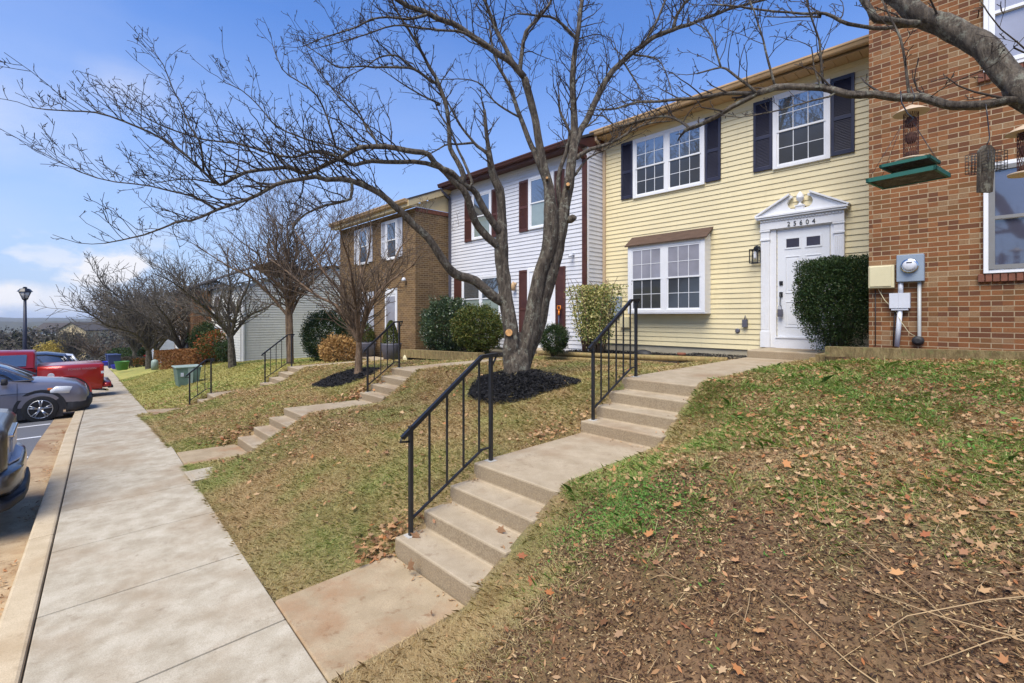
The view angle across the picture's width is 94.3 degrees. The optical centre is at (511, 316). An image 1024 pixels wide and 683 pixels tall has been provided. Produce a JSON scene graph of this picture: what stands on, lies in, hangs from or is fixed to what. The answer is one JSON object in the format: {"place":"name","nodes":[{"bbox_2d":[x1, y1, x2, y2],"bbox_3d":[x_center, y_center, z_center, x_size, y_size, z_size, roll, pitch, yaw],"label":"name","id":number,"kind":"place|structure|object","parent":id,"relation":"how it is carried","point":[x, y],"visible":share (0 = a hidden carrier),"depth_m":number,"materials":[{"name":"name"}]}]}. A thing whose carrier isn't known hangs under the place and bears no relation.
{"place":"outdoors","nodes":[
{"label":"outdoors","id":0,"kind":"place"},
{"bbox_2d":[0,317,103,321],"bbox_3d":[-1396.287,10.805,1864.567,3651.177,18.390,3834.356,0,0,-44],"label":"hills","id":1,"kind":"structure","parent":0,"point":[34,319],"depth_m":1577.06,"materials":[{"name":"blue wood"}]},
{"bbox_2d":[0,320,118,334],"bbox_3d":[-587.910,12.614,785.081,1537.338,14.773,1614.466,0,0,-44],"label":"hills","id":2,"kind":"structure","parent":0,"point":[11,325],"depth_m":691.51,"materials":[{"name":"blue plant"}]},
{"bbox_2d":[20,366,326,682],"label":"sidewalk","id":3,"kind":"structure","parent":0,"point":[148,579],"depth_m":3.51,"materials":[{"name":"concrete"}]},
{"bbox_2d":[184,467,212,482],"bbox_3d":[-3.975,2.063,6.100,0.320,0.120,0.480,0,0,-44],"label":"meter pit","id":4,"kind":"object","parent":3,"relation":"on","point":[193,475],"visible":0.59,"depth_m":6.04,"materials":[{"name":"concrete"}]},
{"bbox_2d":[177,444,247,464],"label":"path","id":5,"kind":"structure","parent":0,"point":[199,455],"depth_m":7.26,"materials":[{"name":"concrete"}]},
{"bbox_2d":[275,555,464,682],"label":"path","id":6,"kind":"structure","parent":0,"point":[338,623],"depth_m":3.15,"materials":[{"name":"concrete"}]},
{"bbox_2d":[0,0,868,317],"label":"sky","id":7,"kind":"structure","parent":0,"point":[39,202],"materials":[{"name":"blue"}]},
{"bbox_2d":[0,334,1023,682],"bbox_3d":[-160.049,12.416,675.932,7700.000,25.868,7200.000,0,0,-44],"label":"ground","id":8,"kind":"structure","parent":0,"point":[684,646],"depth_m":2.28,"materials":[{"name":"soil"}]},
{"bbox_2d":[16,414,55,459],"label":"parking lot","id":9,"kind":"structure","parent":8,"relation":"on","point":[29,444],"depth_m":10.12,"materials":[{"name":"grey asphalt"}]},
{"bbox_2d":[0,408,30,512],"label":"parked car","id":10,"kind":"object","parent":9,"relation":"on","point":[15,475],"visible":1,"depth_m":4.88,"materials":[{"name":"grey paint"}]},
{"bbox_2d":[17,287,32,349],"bbox_3d":[-19.480,1.050,19.000,0.434,4.500,0.434,0,0,-21],"label":"street lamp","id":11,"kind":"object","parent":9,"relation":"on","point":[24,292],"visible":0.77,"depth_m":18.95,"materials":[{"name":"black metal"}]},
{"bbox_2d":[0,410,74,618],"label":"gutter","id":12,"kind":"object","parent":9,"relation":"on","point":[13,542],"visible":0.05,"depth_m":5.50,"materials":[{"name":"concrete"}]},
{"bbox_2d":[0,430,63,614],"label":"leaf litter","id":13,"kind":"object","parent":12,"relation":"on","point":[1,609],"visible":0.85,"depth_m":5.23,"materials":[{"name":"brown plant"}]},
{"bbox_2d":[0,362,92,421],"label":"parked car","id":14,"kind":"object","parent":9,"relation":"on","point":[27,395],"visible":0.98,"depth_m":11.79,"materials":[{"name":"grey paint"}]},
{"bbox_2d":[37,351,70,363],"bbox_3d":[-19.931,2.318,18.719,4.530,1.790,1.879,0,0,-44],"label":"parked car","id":15,"kind":"object","parent":9,"relation":"on","point":[45,357],"visible":0.02,"depth_m":19.13,"materials":[{"name":"blue paint"}]},
{"bbox_2d":[0,350,112,391],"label":"pickup truck","id":16,"kind":"object","parent":9,"relation":"on","point":[90,373],"visible":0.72,"depth_m":15.64,"materials":[{"name":"red paint"}]},
{"bbox_2d":[0,409,84,682],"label":"curb","id":17,"kind":"structure","parent":8,"relation":"on","point":[17,619],"depth_m":3.71,"materials":[{"name":"concrete"}]},
{"bbox_2d":[30,323,67,336],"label":"house","id":18,"kind":"structure","parent":8,"relation":"on","point":[43,325],"depth_m":172.32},
{"bbox_2d":[33,337,82,357],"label":"tree","id":19,"kind":"object","parent":8,"relation":"on","point":[50,345],"visible":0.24,"depth_m":60.86,"materials":[{"name":"yellow plant"}]},
{"bbox_2d":[0,324,129,360],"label":"woods","id":20,"kind":"object","parent":8,"relation":"on","point":[11,341],"visible":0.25,"depth_m":104.98,"materials":[{"name":"brown plant"}]},
{"bbox_2d":[48,323,100,357],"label":"bare tree","id":21,"kind":"object","parent":8,"relation":"on","point":[67,338],"visible":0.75,"depth_m":59.60,"materials":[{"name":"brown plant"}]},
{"bbox_2d":[55,322,109,360],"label":"house","id":22,"kind":"structure","parent":8,"relation":"on","point":[93,327],"depth_m":151.35,"materials":[{"name":"beige"}]},
{"bbox_2d":[62,330,126,359],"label":"bare tree","id":23,"kind":"object","parent":8,"relation":"on","point":[94,354],"visible":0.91,"depth_m":51.86,"materials":[{"name":"grey plant"}]},
{"bbox_2d":[111,347,145,360],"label":"hedge","id":24,"kind":"object","parent":8,"relation":"on","point":[127,351],"visible":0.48,"depth_m":43.31,"materials":[{"name":"green plant"}]},
{"bbox_2d":[78,272,178,364],"bbox_3d":[-25.352,0.131,35.703,10.868,7.541,9.575,0,0,-44],"label":"bare tree","id":25,"kind":"object","parent":8,"relation":"on","point":[158,346],"visible":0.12,"depth_m":33.88,"materials":[{"name":"brown plant"}]},
{"bbox_2d":[82,275,188,355],"bbox_3d":[-31.850,0.440,40.798,7.734,7.953,8.814,0,0,-44],"label":"bare tree","id":26,"kind":"object","parent":8,"relation":"on","point":[135,346],"visible":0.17,"depth_m":39.41,"materials":[{"name":"brown plant"}]},
{"bbox_2d":[33,252,242,368],"bbox_3d":[-23.414,-0.236,30.607,10.370,7.682,8.316,0,0,-44],"label":"bare tree","id":27,"kind":"object","parent":8,"relation":"on","point":[140,329],"visible":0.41,"depth_m":29.66,"materials":[{"name":"brown plant"}]},
{"bbox_2d":[71,248,238,348],"bbox_3d":[-19.999,-0.480,27.193,7.936,7.350,8.137,0,0,-14],"label":"bare tree","id":28,"kind":"object","parent":8,"relation":"on","point":[178,325],"visible":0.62,"depth_m":26.64,"materials":[{"name":"brown plant"}]},
{"bbox_2d":[153,348,205,369],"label":"hedge","id":29,"kind":"object","parent":8,"relation":"on","point":[179,356],"visible":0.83,"depth_m":26.13,"materials":[{"name":"brown plant"}]},
{"bbox_2d":[171,364,202,386],"bbox_3d":[-10.674,1.927,15.600,0.740,0.645,0.740,0,0,-44],"label":"trash bin","id":30,"kind":"object","parent":8,"relation":"on","point":[180,372],"visible":0.84,"depth_m":15.34,"materials":[{"name":"green plastic"}]},
{"bbox_2d":[151,281,225,361],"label":"town house","id":31,"kind":"structure","parent":8,"relation":"on","point":[169,344],"depth_m":40.47,"materials":[{"name":"white"}]},
{"bbox_2d":[185,320,214,362],"bbox_3d":[-17.042,1.385,26.512,1.995,2.493,1.919,0,0,-44],"label":"bush","id":32,"kind":"object","parent":8,"relation":"on","point":[202,328],"visible":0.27,"depth_m":26.09,"materials":[{"name":"green plant"}]},
{"bbox_2d":[134,412,283,601],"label":"grass","id":33,"kind":"structure","parent":8,"relation":"on","point":[149,418],"depth_m":5.33,"materials":[{"name":"green plant"}]},
{"bbox_2d":[192,328,226,361],"bbox_3d":[-15.600,1.466,24.983,2.124,1.816,2.553,0,0,-44],"label":"bush","id":34,"kind":"object","parent":8,"relation":"on","point":[208,352],"visible":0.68,"depth_m":24.45,"materials":[{"name":"red plant"}]},
{"bbox_2d":[213,339,227,361],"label":"bush","id":35,"kind":"object","parent":8,"relation":"on","point":[219,353],"visible":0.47,"depth_m":23.60,"materials":[{"name":"green plant"}]},
{"bbox_2d":[130,225,313,367],"bbox_3d":[-12.008,-0.743,20.945,7.950,6.309,7.229,0,0,-44],"label":"bare tree","id":36,"kind":"object","parent":8,"relation":"on","point":[224,321],"visible":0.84,"depth_m":19.82,"materials":[{"name":"grey plant"}]},
{"bbox_2d":[170,263,293,363],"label":"town house","id":37,"kind":"structure","parent":8,"relation":"on","point":[195,319],"depth_m":26.99,"materials":[{"name":"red brick"}]},
{"bbox_2d":[118,358,370,409],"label":"grass","id":38,"kind":"structure","parent":8,"relation":"on","point":[156,382],"depth_m":16.32,"materials":[{"name":"green plant"}]},
{"bbox_2d":[148,143,382,363],"bbox_3d":[-8.011,-1.722,16.619,7.566,7.354,5.997,0,0,-44],"label":"bare tree","id":39,"kind":"object","parent":8,"relation":"on","point":[290,303],"visible":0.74,"depth_m":16.27,"materials":[{"name":"brown plant"}]},
{"bbox_2d":[211,267,339,361],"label":"town house","id":40,"kind":"structure","parent":8,"relation":"on","point":[255,338],"depth_m":23.77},
{"bbox_2d":[197,360,377,402],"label":"concrete steps","id":41,"kind":"structure","parent":8,"relation":"on","point":[283,375],"depth_m":13.54,"materials":[{"name":"beige concrete"}]},
{"bbox_2d":[185,358,214,404],"bbox_3d":[-8.211,1.723,12.506,0.673,1.214,0.090,0,0,-44],"label":"handrail","id":42,"kind":"object","parent":41,"relation":"on","point":[211,362],"visible":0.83,"depth_m":12.50,"materials":[{"name":"black metal"}]},
{"bbox_2d":[261,334,294,382],"bbox_3d":[-6.810,1.206,13.839,0.923,1.399,0.090,0,0,-44],"label":"handrail","id":43,"kind":"object","parent":41,"relation":"on","point":[264,354],"visible":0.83,"depth_m":13.80,"materials":[{"name":"black metal"}]},
{"bbox_2d":[195,368,392,446],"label":"leaf litter","id":44,"kind":"object","parent":8,"relation":"on","point":[315,399],"visible":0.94,"depth_m":8.90,"materials":[{"name":"brown plant"}]},
{"bbox_2d":[148,358,485,451],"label":"grass","id":45,"kind":"structure","parent":8,"relation":"on","point":[227,402],"depth_m":9.66,"materials":[{"name":"plant"}]},
{"bbox_2d":[298,305,352,360],"bbox_3d":[-6.979,0.651,17.853,1.928,2.493,2.146,0,0,-19],"label":"bush","id":46,"kind":"object","parent":8,"relation":"on","point":[313,333],"visible":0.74,"depth_m":17.37,"materials":[{"name":"green plant"}]},
{"bbox_2d":[316,331,355,362],"bbox_3d":[-5.849,1.122,16.051,1.427,1.290,1.831,0,0,-44],"label":"bush","id":47,"kind":"object","parent":8,"relation":"on","point":[331,343],"visible":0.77,"depth_m":15.64,"materials":[{"name":"beige plant"}]},
{"bbox_2d":[311,367,379,387],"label":"mulch","id":48,"kind":"object","parent":8,"relation":"on","point":[338,379],"visible":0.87,"depth_m":10.80,"materials":[{"name":"black wood"}]},
{"bbox_2d":[143,358,552,477],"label":"leaf litter","id":49,"kind":"object","parent":8,"relation":"on","point":[288,430],"visible":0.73,"depth_m":8.85,"materials":[{"name":"brown plant"}]},
{"bbox_2d":[249,165,463,373],"bbox_3d":[-3.612,-0.808,11.041,3.995,4.775,5.460,0,0,-35],"label":"bare tree","id":50,"kind":"object","parent":8,"relation":"on","point":[352,316],"visible":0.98,"depth_m":10.83,"materials":[{"name":"brown plant"}]},
{"bbox_2d":[238,358,502,451],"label":"concrete steps","id":51,"kind":"structure","parent":8,"relation":"on","point":[292,414],"depth_m":8.62,"materials":[{"name":"beige concrete"}]},
{"bbox_2d":[363,321,402,392],"bbox_3d":[-2.590,0.791,9.572,0.893,1.415,0.090,0,0,-44],"label":"handrail","id":52,"kind":"object","parent":51,"relation":"on","point":[366,349],"visible":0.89,"depth_m":9.53,"materials":[{"name":"black metal"}]},
{"bbox_2d":[328,188,450,358],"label":"town house","id":53,"kind":"structure","parent":8,"relation":"on","point":[422,283],"depth_m":16.43,"materials":[{"name":"brown brick"}]},
{"bbox_2d":[358,227,368,264],"bbox_3d":[-5.755,-2.720,18.384,0.072,1.400,0.830,0,0,-44],"label":"window","id":54,"kind":"structure","parent":53,"relation":"in","point":[362,261],"depth_m":18.37,"materials":[{"name":"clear glass"}]},
{"bbox_2d":[385,218,396,260],"bbox_3d":[-4.255,-2.720,16.808,0.072,1.400,0.780,0,0,-44],"label":"window","id":55,"kind":"structure","parent":53,"relation":"in","point":[391,224],"depth_m":16.81,"materials":[{"name":"clear glass"}]},
{"bbox_2d":[385,288,396,342],"bbox_3d":[-4.301,0.165,16.862,0.045,2.330,0.840,0,0,-44],"label":"door","id":56,"kind":"structure","parent":53,"relation":"in","point":[391,308],"depth_m":16.79,"materials":[{"name":"white wood"}]},
{"bbox_2d":[381,343,401,359],"bbox_3d":[-3.987,1.145,15.650,0.700,0.550,0.700,0,0,-44],"label":"planter","id":57,"kind":"object","parent":8,"relation":"on","point":[384,350],"visible":0.63,"depth_m":15.40,"materials":[{"name":"grey metal"}]},
{"bbox_2d":[381,320,397,343],"bbox_3d":[-3.982,0.559,15.655,0.635,0.921,0.617,0,0,-44],"label":"potted conifer","id":58,"kind":"object","parent":57,"relation":"in","point":[390,334],"visible":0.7,"depth_m":15.52,"materials":[{"name":"green plant"}]},
{"bbox_2d":[352,507,435,562],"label":"leaf litter","id":59,"kind":"object","parent":8,"relation":"on","point":[390,535],"visible":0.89,"depth_m":4.00,"materials":[{"name":"brown plant"}]},
{"bbox_2d":[0,0,791,373],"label":"bare tree","id":60,"kind":"object","parent":8,"relation":"on","point":[518,350],"visible":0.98,"depth_m":6.83,"materials":[{"name":"grey plant"}]},
{"bbox_2d":[401,349,484,359],"bbox_3d":[-2.163,1.130,14.023,0.240,0.340,3.906,0,0,-44],"label":"edging timber","id":61,"kind":"object","parent":8,"relation":"on","point":[436,354],"visible":0.79,"depth_m":13.79,"materials":[{"name":"brown wood"}]},
{"bbox_2d":[183,355,720,598],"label":"grass","id":62,"kind":"structure","parent":8,"relation":"on","point":[577,365],"depth_m":5.40,"materials":[{"name":"green plant"}]},
{"bbox_2d":[466,368,581,403],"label":"mulch","id":63,"kind":"object","parent":62,"relation":"on","point":[532,377],"visible":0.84,"depth_m":6.84,"materials":[{"name":"black wood"}]},
{"bbox_2d":[498,389,590,447],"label":"leaf litter","id":64,"kind":"object","parent":62,"relation":"on","point":[546,430],"visible":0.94,"depth_m":5.54,"materials":[{"name":"brown plant"}]},
{"bbox_2d":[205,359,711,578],"bbox_3d":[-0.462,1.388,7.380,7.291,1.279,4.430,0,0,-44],"label":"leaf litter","id":65,"kind":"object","parent":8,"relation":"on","point":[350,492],"visible":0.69,"depth_m":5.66,"materials":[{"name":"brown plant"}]},
{"bbox_2d":[323,556,594,682],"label":"grass","id":66,"kind":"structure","parent":8,"relation":"on","point":[501,617],"depth_m":2.57,"materials":[{"name":"plant"}]},
{"bbox_2d":[437,132,604,351],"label":"town house","id":67,"kind":"structure","parent":8,"relation":"on","point":[472,249],"depth_m":13.77,"materials":[{"name":"white"}]},
{"bbox_2d":[471,189,491,240],"bbox_3d":[-0.977,-3.270,15.350,0.072,1.500,0.981,0,0,-44],"label":"window","id":68,"kind":"structure","parent":67,"relation":"in","point":[486,196],"depth_m":15.30,"materials":[{"name":"white glass"}]},
{"bbox_2d":[462,274,500,318],"bbox_3d":[-1.008,-0.590,15.383,0.072,1.480,1.951,0,0,-44],"label":"window","id":69,"kind":"structure","parent":67,"relation":"in","point":[473,295],"depth_m":15.35,"materials":[{"name":"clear glass"}]},
{"bbox_2d":[528,171,553,229],"bbox_3d":[0.829,-3.270,13.452,0.072,1.500,0.983,0,0,-44],"label":"window","id":70,"kind":"structure","parent":67,"relation":"in","point":[535,184],"depth_m":13.58,"materials":[{"name":"clear glass"}]},
{"bbox_2d":[530,272,552,347],"bbox_3d":[0.841,-0.210,13.448,0.040,2.180,0.924,0,0,-44],"label":"door","id":71,"kind":"structure","parent":67,"relation":"in","point":[550,313],"depth_m":13.19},
{"bbox_2d":[539,323,570,356],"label":"bush","id":72,"kind":"object","parent":8,"relation":"on","point":[559,337],"visible":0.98,"depth_m":10.87,"materials":[{"name":"green plant"}]},
{"bbox_2d":[408,348,704,362],"bbox_3d":[1.664,1.160,11.902,2.420,0.880,12.050,0,0,-44],"label":"flower bed","id":73,"kind":"object","parent":8,"relation":"on","point":[499,353],"visible":0.07,"depth_m":12.30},
{"bbox_2d":[417,292,475,351],"bbox_3d":[-1.998,0.262,15.033,1.792,2.134,2.384,0,0,-44],"label":"bush","id":74,"kind":"object","parent":73,"relation":"on","point":[437,339],"visible":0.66,"depth_m":14.68,"materials":[{"name":"green plant"}]},
{"bbox_2d":[449,302,503,353],"bbox_3d":[-0.999,0.327,13.518,1.642,1.533,2.077,0,0,-44],"label":"bush","id":75,"kind":"object","parent":73,"relation":"on","point":[464,319],"visible":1,"depth_m":13.09,"materials":[{"name":"green plant"}]},
{"bbox_2d":[563,349,746,358],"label":"mulch","id":76,"kind":"object","parent":73,"relation":"on","point":[675,354],"visible":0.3,"depth_m":10.54,"materials":[{"name":"brown wood"}]},
{"bbox_2d":[565,277,631,352],"bbox_3d":[1.962,0.020,11.330,1.136,1.971,1.663,0,0,-44],"label":"bush","id":77,"kind":"object","parent":76,"relation":"on","point":[593,315],"visible":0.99,"depth_m":11.19,"materials":[{"name":"green plant"}]},
{"bbox_2d":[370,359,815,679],"bbox_3d":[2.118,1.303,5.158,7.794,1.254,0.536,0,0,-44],"label":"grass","id":78,"kind":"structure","parent":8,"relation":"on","point":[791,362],"depth_m":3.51,"materials":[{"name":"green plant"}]},
{"bbox_2d":[395,357,793,605],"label":"concrete steps","id":79,"kind":"structure","parent":8,"relation":"on","point":[455,551],"depth_m":4.21,"materials":[{"name":"beige concrete"}]},
{"bbox_2d":[399,353,497,538],"bbox_3d":[-0.525,1.087,4.221,1.068,1.479,0.090,0,0,-44],"label":"handrail","id":80,"kind":"object","parent":79,"relation":"on","point":[409,432],"visible":0.91,"depth_m":4.17,"materials":[{"name":"black metal"}]},
{"bbox_2d":[587,299,640,420],"bbox_3d":[1.291,0.501,5.936,1.123,1.481,0.090,0,0,-44],"label":"handrail","id":81,"kind":"object","parent":79,"relation":"on","point":[591,346],"visible":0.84,"depth_m":5.92,"materials":[{"name":"black metal"}]},
{"bbox_2d":[540,355,653,361],"bbox_3d":[1.758,0.965,10.576,0.103,0.165,3.102,0,0,-43],"label":"edging timber","id":82,"kind":"object","parent":8,"relation":"on","point":[571,358],"visible":0.31,"depth_m":10.71,"materials":[{"name":"brown wood"}]},
{"bbox_2d":[537,350,727,361],"bbox_3d":[2.261,0.850,10.290,4.612,0.205,0.267,0,0,44],"label":"edging timber","id":83,"kind":"object","parent":8,"relation":"on","point":[655,357],"visible":0.76,"depth_m":9.64,"materials":[{"name":"brown wood"}]},
{"bbox_2d":[359,357,1023,682],"bbox_3d":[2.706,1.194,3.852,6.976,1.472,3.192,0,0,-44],"label":"grass","id":84,"kind":"structure","parent":8,"relation":"on","point":[801,396],"depth_m":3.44,"materials":[{"name":"green plant"}]},
{"bbox_2d":[404,396,1023,682],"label":"wood chips","id":85,"kind":"object","parent":8,"relation":"on","point":[958,633],"visible":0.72,"depth_m":2.20,"materials":[{"name":"brown wood"}]},
{"bbox_2d":[428,357,1023,682],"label":"leaf litter","id":86,"kind":"object","parent":8,"relation":"on","point":[908,521],"visible":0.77,"depth_m":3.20,"materials":[{"name":"brown plant"}]},
{"bbox_2d":[589,34,868,357],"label":"town house","id":87,"kind":"structure","parent":8,"relation":"on","point":[713,230],"depth_m":10.25,"materials":[{"name":"yellow"}]},
{"bbox_2d":[633,118,704,198],"bbox_3d":[3.728,-3.742,11.422,0.072,1.495,1.850,0,0,-44],"label":"window","id":88,"kind":"structure","parent":87,"relation":"in","point":[661,164],"depth_m":11.36,"materials":[{"name":"clear glass"}]},
{"bbox_2d":[628,233,710,313],"bbox_3d":[3.702,-1.014,11.306,0.350,1.888,1.987,0,0,-44],"label":"bay window","id":89,"kind":"structure","parent":87,"relation":"in","point":[668,277],"depth_m":11.06,"materials":[{"name":"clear glass"}]},
{"bbox_2d":[773,78,830,169],"bbox_3d":[5.690,-3.755,9.360,0.072,1.510,1.003,0,0,-44],"label":"window","id":90,"kind":"structure","parent":87,"relation":"in","point":[801,133],"depth_m":9.34,"materials":[{"name":"clear glass"}]},
{"bbox_2d":[777,224,829,337],"bbox_3d":[5.697,-0.672,9.319,0.118,2.161,0.907,0,0,-44],"label":"door","id":91,"kind":"structure","parent":87,"relation":"in","point":[812,242],"depth_m":9.46,"materials":[{"name":"white paint"}]},
{"bbox_2d":[504,432,1023,682],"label":"twigs","id":92,"kind":"object","parent":8,"relation":"on","point":[800,556],"visible":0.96,"depth_m":2.38,"materials":[{"name":"brown wood"}]},
{"bbox_2d":[747,347,824,359],"bbox_3d":[5.268,0.865,8.995,1.085,0.470,1.170,0,0,-44],"label":"doorstep","id":93,"kind":"object","parent":8,"relation":"on","point":[783,353],"visible":0.33,"depth_m":8.71,"materials":[{"name":"concrete"}]},
{"bbox_2d":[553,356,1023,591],"bbox_3d":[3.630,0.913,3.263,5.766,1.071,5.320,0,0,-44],"label":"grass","id":94,"kind":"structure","parent":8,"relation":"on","point":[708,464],"depth_m":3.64,"materials":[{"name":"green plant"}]},
{"bbox_2d":[574,0,1023,141],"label":"bare tree","id":95,"kind":"object","parent":8,"relation":"on","point":[994,58],"visible":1,"depth_m":3.89,"materials":[{"name":"grey plant"}]},
{"bbox_2d":[866,91,950,189],"bbox_3d":[2.581,-1.189,3.100,0.316,0.595,0.373,0,0,-38],"label":"bird feeder","id":96,"kind":"object","parent":95,"relation":"hanging from","point":[918,169],"visible":1,"depth_m":3.08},
{"bbox_2d":[892,86,929,160],"bbox_3d":[2.730,-1.322,3.250,0.200,0.510,0.200,0,0,-44],"label":"bird feeder","id":97,"kind":"object","parent":95,"relation":"hanging from","point":[915,112],"visible":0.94,"depth_m":3.23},
{"bbox_2d":[965,104,1007,192],"bbox_3d":[3.243,-1.153,3.250,0.173,0.605,0.123,0,0,0],"label":"bird feeder","id":98,"kind":"object","parent":95,"relation":"hanging from","point":[986,159],"visible":1,"depth_m":3.24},
{"bbox_2d":[1004,125,1023,178],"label":"bird feeder","id":99,"kind":"object","parent":95,"relation":"hanging from","point":[1018,132],"visible":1,"depth_m":3.10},
{"bbox_2d":[790,253,868,351],"bbox_3d":[5.551,-0.192,8.121,1.015,1.761,1.259,0,0,-44],"label":"bush","id":100,"kind":"object","parent":8,"relation":"on","point":[818,298],"visible":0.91,"depth_m":7.92,"materials":[{"name":"green plant"}]},
{"bbox_2d":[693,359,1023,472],"bbox_3d":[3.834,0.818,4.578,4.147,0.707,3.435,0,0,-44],"label":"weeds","id":101,"kind":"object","parent":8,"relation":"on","point":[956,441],"visible":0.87,"depth_m":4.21,"materials":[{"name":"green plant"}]},
{"bbox_2d":[761,481,1023,682],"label":"twigs","id":102,"kind":"object","parent":8,"relation":"on","point":[1008,635],"visible":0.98,"depth_m":1.84,"materials":[{"name":"brown wood"}]},
{"bbox_2d":[825,346,1023,360],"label":"edging timber","id":103,"kind":"object","parent":8,"relation":"on","point":[888,353],"visible":1,"depth_m":6.11,"materials":[{"name":"brown wood"}]},
{"bbox_2d":[868,0,1023,350],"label":"town house","id":104,"kind":"structure","parent":8,"relation":"on","point":[946,264],"depth_m":6.36,"materials":[{"name":"red brick"}]},
{"bbox_2d":[983,158,1023,273],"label":"window","id":105,"kind":"structure","parent":104,"relation":"in","point":[1003,208],"depth_m":5.94,"materials":[{"name":"clear glass"}]},
{"bbox_2d":[983,0,1023,72],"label":"window","id":106,"kind":"structure","parent":104,"relation":"in","point":[1012,23],"depth_m":5.92,"materials":[{"name":"clear glass"}]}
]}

